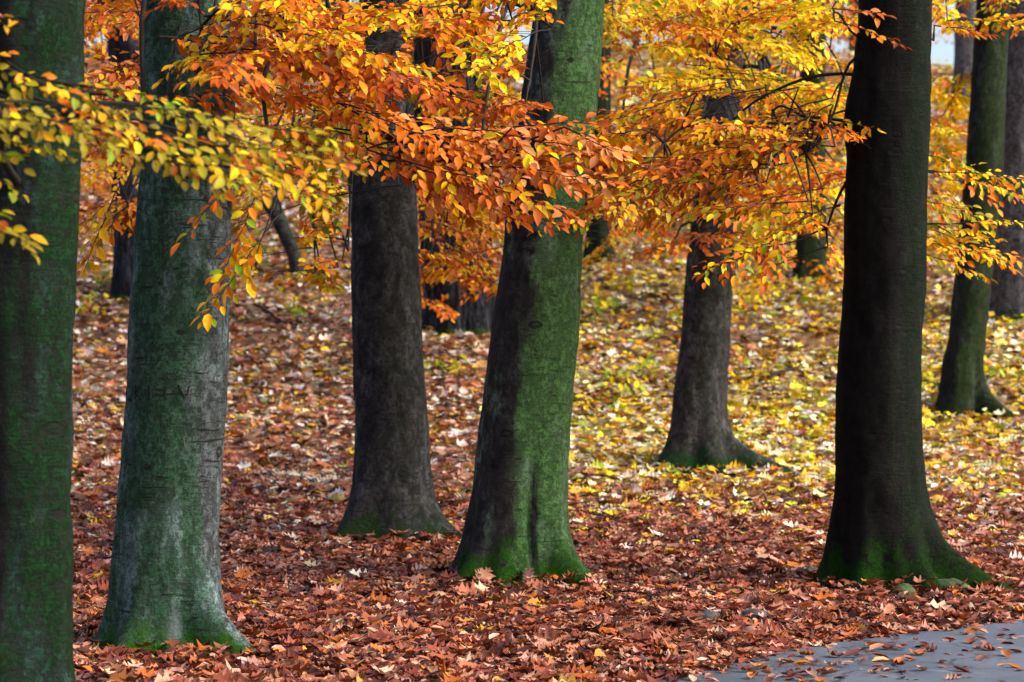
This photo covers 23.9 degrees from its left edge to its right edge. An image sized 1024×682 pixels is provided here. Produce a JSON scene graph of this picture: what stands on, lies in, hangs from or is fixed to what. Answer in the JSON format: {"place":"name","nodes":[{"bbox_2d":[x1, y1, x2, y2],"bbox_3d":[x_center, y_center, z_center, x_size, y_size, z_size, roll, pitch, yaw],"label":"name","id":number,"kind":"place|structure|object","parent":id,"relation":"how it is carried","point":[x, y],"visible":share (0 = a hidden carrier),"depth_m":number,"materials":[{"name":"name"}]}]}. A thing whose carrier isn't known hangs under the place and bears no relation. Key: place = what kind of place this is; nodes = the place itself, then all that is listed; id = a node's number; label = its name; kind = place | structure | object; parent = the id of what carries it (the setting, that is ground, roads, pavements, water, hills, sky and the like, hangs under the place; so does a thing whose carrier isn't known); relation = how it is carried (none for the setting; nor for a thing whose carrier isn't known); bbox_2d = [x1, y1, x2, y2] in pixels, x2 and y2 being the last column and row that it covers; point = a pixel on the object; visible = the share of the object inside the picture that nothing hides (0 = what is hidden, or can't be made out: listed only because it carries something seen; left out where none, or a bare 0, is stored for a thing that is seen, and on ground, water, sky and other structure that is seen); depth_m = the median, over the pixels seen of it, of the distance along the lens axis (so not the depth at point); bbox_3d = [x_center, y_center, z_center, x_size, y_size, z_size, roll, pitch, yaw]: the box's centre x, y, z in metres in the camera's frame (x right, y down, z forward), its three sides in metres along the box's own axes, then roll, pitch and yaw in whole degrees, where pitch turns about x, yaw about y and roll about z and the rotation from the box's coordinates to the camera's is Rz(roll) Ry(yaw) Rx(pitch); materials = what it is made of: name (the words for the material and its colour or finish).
{"place":"outdoors","nodes":[
{"label":"outdoors","id":0,"kind":"place"},
{"bbox_2d":[84,0,954,64],"label":"sky","id":1,"kind":"structure","parent":0,"point":[941,51],"materials":[{"name":"white"}]},
{"bbox_2d":[70,39,1023,681],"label":"ground","id":2,"kind":"structure","parent":0,"point":[805,336],"depth_m":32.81,"materials":[{"name":"yellow plant"}]},
{"bbox_2d":[75,291,113,316],"bbox_3d":[-5.842,-0.512,33.489,0.669,0.361,0.404,0,-1,-8],"label":"seedling","id":3,"kind":"object","parent":2,"relation":"on","point":[82,307],"visible":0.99,"depth_m":33.48,"materials":[{"name":"yellow plant"}]},
{"bbox_2d":[85,263,111,289],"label":"seedling","id":4,"kind":"object","parent":2,"relation":"on","point":[101,280],"visible":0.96,"depth_m":35.03,"materials":[{"name":"green plant"}]},
{"bbox_2d":[0,0,366,681],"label":"beech tree","id":5,"kind":"object","parent":2,"relation":"on","point":[46,112],"visible":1,"depth_m":10.36,"materials":[{"name":"green plant"}]},
{"bbox_2d":[80,0,313,302],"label":"oak tree","id":6,"kind":"object","parent":2,"relation":"on","point":[122,269],"visible":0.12,"depth_m":34.61,"materials":[{"name":"plant"}]},
{"bbox_2d":[240,244,272,270],"bbox_3d":[-3.900,-1.255,36.901,0.484,0.442,0.391,0,-1,0],"label":"seedling","id":7,"kind":"object","parent":2,"relation":"on","point":[263,251],"visible":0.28,"depth_m":36.89,"materials":[{"name":"yellow plant"}]},
{"bbox_2d":[77,0,468,659],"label":"beech tree","id":8,"kind":"object","parent":2,"relation":"on","point":[165,586],"visible":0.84,"depth_m":13.46,"materials":[{"name":"grey plant"}]},
{"bbox_2d":[253,303,292,323],"bbox_3d":[-3.314,-0.388,33.744,0.210,0.309,0.992,0,-1,-33],"label":"fallen stick","id":9,"kind":"object","parent":2,"relation":"on","point":[265,310],"visible":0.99,"depth_m":33.66,"materials":[{"name":"wood"}]},
{"bbox_2d":[262,195,303,275],"bbox_3d":[-3.475,-1.536,36.736,0.708,1.386,0.353,0,-1,0],"label":"snag","id":10,"kind":"object","parent":2,"relation":"on","point":[280,223],"visible":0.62,"depth_m":36.69,"materials":[{"name":"grey wood"}]},
{"bbox_2d":[79,0,517,545],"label":"beech tree","id":11,"kind":"object","parent":2,"relation":"on","point":[392,486],"visible":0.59,"depth_m":19.48,"materials":[{"name":"orange plant"}]},
{"bbox_2d":[284,293,316,320],"bbox_3d":[-3.020,-0.465,33.889,0.352,0.425,0.529,-1,-1,38],"label":"seedling","id":12,"kind":"object","parent":2,"relation":"on","point":[296,311],"visible":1,"depth_m":33.91,"materials":[{"name":"green plant"}]},
{"bbox_2d":[235,0,644,339],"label":"oak tree","id":13,"kind":"object","parent":2,"relation":"on","point":[447,308],"visible":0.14,"depth_m":32.62,"materials":[{"name":"plant"}]},
{"bbox_2d":[424,353,466,374],"bbox_3d":[-0.858,0.314,30.186,0.599,0.357,0.491,0,-1,0],"label":"seedling","id":14,"kind":"object","parent":2,"relation":"on","point":[453,367],"visible":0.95,"depth_m":30.19,"materials":[{"name":"yellow plant"}]},
{"bbox_2d":[260,0,638,589],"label":"beech tree","id":15,"kind":"object","parent":2,"relation":"on","point":[517,519],"visible":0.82,"depth_m":16.68,"materials":[{"name":"green plant"}]},
{"bbox_2d":[70,493,1023,681],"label":"leaf litter","id":16,"kind":"object","parent":2,"relation":"on","point":[350,640],"visible":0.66,"depth_m":15.57,"materials":[{"name":"brown plant"}]},
{"bbox_2d":[93,569,102,577],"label":"fallen leaf","id":17,"kind":"object","parent":16,"relation":"on","point":[98,574],"visible":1,"depth_m":16.48,"materials":[{"name":"plant"}]},
{"bbox_2d":[258,538,313,555],"bbox_3d":[-1.750,1.571,18.507,0.087,0.098,0.686,-1,-1,35],"label":"fallen stick","id":18,"kind":"object","parent":16,"relation":"on","point":[280,548],"visible":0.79,"depth_m":18.45,"materials":[{"name":"wood"}]},
{"bbox_2d":[287,494,301,500],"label":"fallen leaf","id":19,"kind":"object","parent":16,"relation":"on","point":[293,497],"visible":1,"depth_m":21.54,"materials":[{"name":"brown plant"}]},
{"bbox_2d":[380,602,419,618],"bbox_3d":[-0.688,1.652,14.990,0.180,0.093,0.629,0,-1,-26],"label":"fallen stick","id":20,"kind":"object","parent":16,"relation":"on","point":[402,606],"visible":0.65,"depth_m":14.92,"materials":[{"name":"wood"}]},
{"bbox_2d":[459,617,473,621],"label":"fallen leaf","id":21,"kind":"object","parent":16,"relation":"on","point":[465,619],"visible":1,"depth_m":14.12,"materials":[{"name":"plant"}]},
{"bbox_2d":[473,567,495,582],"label":"fallen leaf","id":22,"kind":"object","parent":16,"relation":"on","point":[486,574],"visible":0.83,"depth_m":16.54,"materials":[{"name":"orange plant"}]},
{"bbox_2d":[520,567,535,582],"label":"fallen leaf","id":23,"kind":"object","parent":16,"relation":"on","point":[530,572],"visible":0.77,"depth_m":16.53,"materials":[{"name":"brown plant"}]},
{"bbox_2d":[594,648,610,659],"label":"fallen leaf","id":24,"kind":"object","parent":16,"relation":"on","point":[598,652],"visible":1,"depth_m":12.68,"materials":[{"name":"yellow plant"}]},
{"bbox_2d":[590,513,640,523],"bbox_3d":[0.917,1.519,20.820,0.181,0.094,0.848,0,-1,-25],"label":"fallen stick","id":25,"kind":"object","parent":16,"relation":"on","point":[615,517],"visible":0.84,"depth_m":20.72,"materials":[{"name":"wood"}]},
{"bbox_2d":[613,587,689,602],"bbox_3d":[0.943,1.641,15.751,0.184,0.094,0.688,1,-1,-41],"label":"fallen stick","id":26,"kind":"object","parent":16,"relation":"on","point":[646,593],"visible":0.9,"depth_m":15.69,"materials":[{"name":"brown wood"}]},
{"bbox_2d":[581,286,618,315],"bbox_3d":[1.206,-0.555,33.784,0.558,0.435,0.442,0,-1,-31],"label":"seedling","id":27,"kind":"object","parent":2,"relation":"on","point":[598,309],"visible":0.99,"depth_m":33.73,"materials":[{"name":"yellow plant"}]},
{"bbox_2d":[597,357,629,384],"bbox_3d":[1.250,0.384,29.787,0.428,0.370,0.427,-1,-1,34],"label":"seedling","id":28,"kind":"object","parent":2,"relation":"on","point":[612,377],"visible":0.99,"depth_m":29.73,"materials":[{"name":"yellow plant"}]},
{"bbox_2d":[612,379,645,396],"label":"seedling","id":29,"kind":"object","parent":2,"relation":"on","point":[636,386],"visible":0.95,"depth_m":29.33,"materials":[{"name":"yellow plant"}]},
{"bbox_2d":[611,0,669,42],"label":"beech tree","id":30,"kind":"object","parent":2,"relation":"on","point":[614,9],"visible":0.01,"depth_m":98.53,"materials":[{"name":"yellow plant"}]},
{"bbox_2d":[628,352,668,379],"bbox_3d":[1.627,0.342,30.312,0.565,0.413,0.539,1,-1,-38],"label":"seedling","id":31,"kind":"object","parent":2,"relation":"on","point":[644,363],"visible":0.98,"depth_m":30.29,"materials":[{"name":"yellow plant"}]},
{"bbox_2d":[615,13,691,41],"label":"beech tree","id":32,"kind":"object","parent":2,"relation":"on","point":[680,17],"visible":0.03,"depth_m":78.08,"materials":[{"name":"orange plant"}]},
{"bbox_2d":[582,0,801,267],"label":"beech tree","id":33,"kind":"object","parent":2,"relation":"on","point":[598,237],"visible":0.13,"depth_m":37.16,"materials":[{"name":"orange plant"}]},
{"bbox_2d":[692,610,719,624],"bbox_3d":[1.185,1.713,14.780,0.227,0.139,0.160,0,-1,0],"label":"stone","id":34,"kind":"object","parent":2,"relation":"on","point":[710,614],"visible":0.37,"depth_m":14.73,"materials":[{"name":"grey stone"}]},
{"bbox_2d":[644,0,857,48],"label":"beech tree","id":35,"kind":"object","parent":2,"relation":"on","point":[825,5],"visible":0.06,"depth_m":68.97,"materials":[{"name":"yellow plant"}]},
{"bbox_2d":[740,608,766,620],"bbox_3d":[1.488,1.712,14.858,0.179,0.142,0.141,0,-1,0],"label":"stone","id":36,"kind":"object","parent":2,"relation":"on","point":[753,610],"visible":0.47,"depth_m":14.82,"materials":[{"name":"grey stone"}]},
{"bbox_2d":[519,0,1023,595],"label":"beech tree","id":37,"kind":"object","parent":2,"relation":"on","point":[883,524],"visible":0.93,"depth_m":16.44,"materials":[{"name":"black plant"}]},
{"bbox_2d":[583,0,967,475],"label":"beech tree","id":38,"kind":"object","parent":2,"relation":"on","point":[722,41],"visible":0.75,"depth_m":21.69,"materials":[{"name":"brown plant"}]},
{"bbox_2d":[600,0,969,309],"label":"beech tree","id":39,"kind":"object","parent":2,"relation":"on","point":[801,269],"visible":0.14,"depth_m":35.95,"materials":[{"name":"yellow plant"}]},
{"bbox_2d":[767,362,808,377],"bbox_3d":[3.489,0.372,30.576,0.800,0.203,0.048,1,-1,-44],"label":"fallen stick","id":40,"kind":"object","parent":2,"relation":"on","point":[780,371],"visible":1,"depth_m":30.54,"materials":[{"name":"wood"}]},
{"bbox_2d":[803,260,837,288],"bbox_3d":[4.732,-0.974,35.871,0.781,0.475,0.345,0,-1,23],"label":"seedling","id":41,"kind":"object","parent":2,"relation":"on","point":[824,279],"visible":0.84,"depth_m":35.90,"materials":[{"name":"orange plant"}]},
{"bbox_2d":[766,0,947,60],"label":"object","id":42,"kind":"object","parent":2,"relation":"on","point":[853,37],"visible":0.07,"depth_m":79.94,"materials":[{"name":"yellow plant"}]},
{"bbox_2d":[768,0,954,60],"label":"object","id":43,"kind":"object","parent":2,"relation":"on","point":[851,47],"visible":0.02,"depth_m":92.13,"materials":[{"name":"plant"}]},
{"bbox_2d":[888,583,915,595],"bbox_3d":[2.590,1.680,16.017,0.187,0.154,0.164,0,-1,0],"label":"stone","id":44,"kind":"object","parent":2,"relation":"on","point":[908,587],"visible":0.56,"depth_m":15.97,"materials":[{"name":"green stone"}]},
{"bbox_2d":[922,372,937,389],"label":"seedling","id":45,"kind":"object","parent":2,"relation":"on","point":[930,377],"visible":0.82,"depth_m":29.69,"materials":[{"name":"yellow plant"}]},
{"bbox_2d":[938,578,971,594],"bbox_3d":[2.942,1.677,16.276,0.300,0.162,0.224,0,-1,-23],"label":"stone","id":46,"kind":"object","parent":2,"relation":"on","point":[945,583],"visible":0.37,"depth_m":16.22,"materials":[{"name":"green stone"}]},
{"bbox_2d":[951,0,976,98],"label":"beech tree","id":47,"kind":"object","parent":2,"relation":"on","point":[963,53],"visible":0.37,"depth_m":50.90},
{"bbox_2d":[927,0,1023,420],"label":"beech tree","id":48,"kind":"object","parent":2,"relation":"on","point":[963,385],"visible":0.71,"depth_m":28.56,"materials":[{"name":"green plant"}]},
{"bbox_2d":[984,355,1017,376],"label":"seedling","id":49,"kind":"object","parent":2,"relation":"on","point":[992,369],"visible":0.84,"depth_m":29.93,"materials":[{"name":"yellow plant"}]},
{"bbox_2d":[988,0,1023,320],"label":"oak tree","id":50,"kind":"object","parent":2,"relation":"on","point":[1007,296],"visible":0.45,"depth_m":33.70,"materials":[{"name":"plant"}]},
{"bbox_2d":[659,620,1023,681],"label":"path","id":51,"kind":"structure","parent":0,"point":[988,668],"depth_m":13.08,"materials":[{"name":"grey asphalt"}]},
{"bbox_2d":[735,663,752,669],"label":"fallen leaf","id":52,"kind":"object","parent":51,"relation":"on","point":[739,665],"visible":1,"depth_m":12.69,"materials":[{"name":"brown plant"}]},
{"bbox_2d":[742,668,756,671],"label":"fallen leaf","id":53,"kind":"object","parent":51,"relation":"on","point":[751,670],"visible":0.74,"depth_m":12.67,"materials":[{"name":"brown plant"}]},
{"bbox_2d":[747,672,754,677],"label":"fallen leaf","id":54,"kind":"object","parent":51,"relation":"on","point":[749,675],"visible":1,"depth_m":12.41,"materials":[{"name":"orange plant"}]},
{"bbox_2d":[749,661,765,666],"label":"fallen leaf","id":55,"kind":"object","parent":51,"relation":"on","point":[756,664],"visible":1,"depth_m":12.79,"materials":[{"name":"orange plant"}]},
{"bbox_2d":[759,670,770,673],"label":"fallen leaf","id":56,"kind":"object","parent":51,"relation":"on","point":[767,671],"visible":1,"depth_m":12.51,"materials":[{"name":"brown plant"}]},
{"bbox_2d":[763,677,772,681],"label":"fallen leaf","id":57,"kind":"object","parent":51,"relation":"on","point":[767,679],"visible":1,"depth_m":12.22,"materials":[{"name":"brown plant"}]},
{"bbox_2d":[783,669,798,675],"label":"fallen leaf","id":58,"kind":"object","parent":51,"relation":"on","point":[791,673],"visible":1,"depth_m":12.49,"materials":[{"name":"brown plant"}]},
{"bbox_2d":[794,659,810,663],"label":"fallen leaf","id":59,"kind":"object","parent":51,"relation":"on","point":[800,661],"visible":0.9,"depth_m":12.98,"materials":[{"name":"orange plant"}]},
{"bbox_2d":[803,647,815,654],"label":"fallen leaf","id":60,"kind":"object","parent":51,"relation":"on","point":[809,651],"visible":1,"depth_m":13.29,"materials":[{"name":"brown plant"}]},
{"bbox_2d":[806,669,816,676],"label":"fallen leaf","id":61,"kind":"object","parent":51,"relation":"on","point":[813,672],"visible":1,"depth_m":12.48,"materials":[{"name":"plant"}]},
{"bbox_2d":[808,658,821,664],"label":"fallen leaf","id":62,"kind":"object","parent":51,"relation":"on","point":[815,661],"visible":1,"depth_m":12.96,"materials":[{"name":"brown plant"}]},
{"bbox_2d":[815,676,825,681],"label":"fallen leaf","id":63,"kind":"object","parent":51,"relation":"on","point":[819,679],"visible":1,"depth_m":12.28,"materials":[{"name":"orange plant"}]},
{"bbox_2d":[819,670,838,674],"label":"fallen leaf","id":64,"kind":"object","parent":51,"relation":"on","point":[828,672],"visible":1,"depth_m":12.49,"materials":[{"name":"brown plant"}]},
{"bbox_2d":[820,666,839,670],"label":"fallen leaf","id":65,"kind":"object","parent":51,"relation":"on","point":[825,668],"visible":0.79,"depth_m":12.62,"materials":[{"name":"brown plant"}]},
{"bbox_2d":[824,661,838,665],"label":"fallen leaf","id":66,"kind":"object","parent":51,"relation":"on","point":[834,664],"visible":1,"depth_m":12.85,"materials":[{"name":"brown plant"}]},
{"bbox_2d":[827,649,842,656],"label":"fallen leaf","id":67,"kind":"object","parent":51,"relation":"on","point":[836,654],"visible":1,"depth_m":13.24,"materials":[{"name":"brown plant"}]},
{"bbox_2d":[843,649,861,656],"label":"fallen leaf","id":68,"kind":"object","parent":51,"relation":"on","point":[851,652],"visible":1,"depth_m":13.27,"materials":[{"name":"brown plant"}]},
{"bbox_2d":[868,668,880,672],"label":"fallen leaf","id":69,"kind":"object","parent":51,"relation":"on","point":[873,671],"visible":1,"depth_m":12.59,"materials":[{"name":"beige plant"}]},
{"bbox_2d":[869,643,883,649],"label":"fallen leaf","id":70,"kind":"object","parent":51,"relation":"on","point":[874,646],"visible":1,"depth_m":13.56,"materials":[{"name":"plant"}]},
{"bbox_2d":[872,652,888,657],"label":"fallen leaf","id":71,"kind":"object","parent":51,"relation":"on","point":[879,654],"visible":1,"depth_m":13.21,"materials":[{"name":"brown plant"}]},
{"bbox_2d":[872,656,893,661],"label":"fallen leaf","id":72,"kind":"object","parent":51,"relation":"on","point":[882,658],"visible":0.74,"depth_m":13.09,"materials":[{"name":"beige plant"}]},
{"bbox_2d":[879,641,894,648],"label":"fallen leaf","id":73,"kind":"object","parent":51,"relation":"on","point":[887,646],"visible":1,"depth_m":13.64,"materials":[{"name":"brown plant"}]},
{"bbox_2d":[894,657,905,663],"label":"fallen leaf","id":74,"kind":"object","parent":51,"relation":"on","point":[899,659],"visible":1,"depth_m":13.01,"materials":[{"name":"orange plant"}]},
{"bbox_2d":[909,648,925,654],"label":"fallen leaf","id":75,"kind":"object","parent":51,"relation":"on","point":[919,652],"visible":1,"depth_m":13.37,"materials":[{"name":"orange plant"}]},
{"bbox_2d":[919,641,928,645],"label":"fallen leaf","id":76,"kind":"object","parent":51,"relation":"on","point":[923,643],"visible":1,"depth_m":13.73,"materials":[{"name":"brown plant"}]},
{"bbox_2d":[920,643,936,650],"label":"fallen leaf","id":77,"kind":"object","parent":51,"relation":"on","point":[926,647],"visible":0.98,"depth_m":13.55,"materials":[{"name":"brown plant"}]},
{"bbox_2d":[944,671,960,678],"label":"fallen leaf","id":78,"kind":"object","parent":51,"relation":"on","point":[952,676],"visible":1,"depth_m":12.41,"materials":[{"name":"brown plant"}]},
{"bbox_2d":[953,666,969,671],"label":"fallen leaf","id":79,"kind":"object","parent":51,"relation":"on","point":[962,669],"visible":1,"depth_m":12.69,"materials":[{"name":"brown plant"}]},
{"bbox_2d":[964,636,978,642],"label":"fallen leaf","id":80,"kind":"object","parent":51,"relation":"on","point":[971,640],"visible":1,"depth_m":13.90,"materials":[{"name":"brown plant"}]},
{"bbox_2d":[964,626,980,631],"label":"fallen leaf","id":81,"kind":"object","parent":51,"relation":"on","point":[970,628],"visible":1,"depth_m":14.35,"materials":[{"name":"orange plant"}]},
{"bbox_2d":[967,629,977,634],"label":"fallen leaf","id":82,"kind":"object","parent":51,"relation":"on","point":[971,632],"visible":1,"depth_m":14.31,"materials":[{"name":"brown plant"}]},
{"bbox_2d":[976,655,985,660],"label":"fallen leaf","id":83,"kind":"object","parent":51,"relation":"on","point":[980,657],"visible":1,"depth_m":13.16,"materials":[{"name":"brown plant"}]},
{"bbox_2d":[974,627,987,632],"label":"fallen leaf","id":84,"kind":"object","parent":51,"relation":"on","point":[983,630],"visible":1,"depth_m":14.31,"materials":[{"name":"plant"}]},
{"bbox_2d":[984,644,996,649],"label":"fallen leaf","id":85,"kind":"object","parent":51,"relation":"on","point":[990,647],"visible":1,"depth_m":13.56,"materials":[{"name":"brown plant"}]},
{"bbox_2d":[1001,650,1011,656],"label":"fallen leaf","id":86,"kind":"object","parent":51,"relation":"on","point":[1006,653],"visible":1,"depth_m":13.34,"materials":[{"name":"orange plant"}]},
{"bbox_2d":[1006,663,1020,667],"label":"fallen leaf","id":87,"kind":"object","parent":51,"relation":"on","point":[1014,665],"visible":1,"depth_m":12.88,"materials":[{"name":"orange plant"}]}
]}

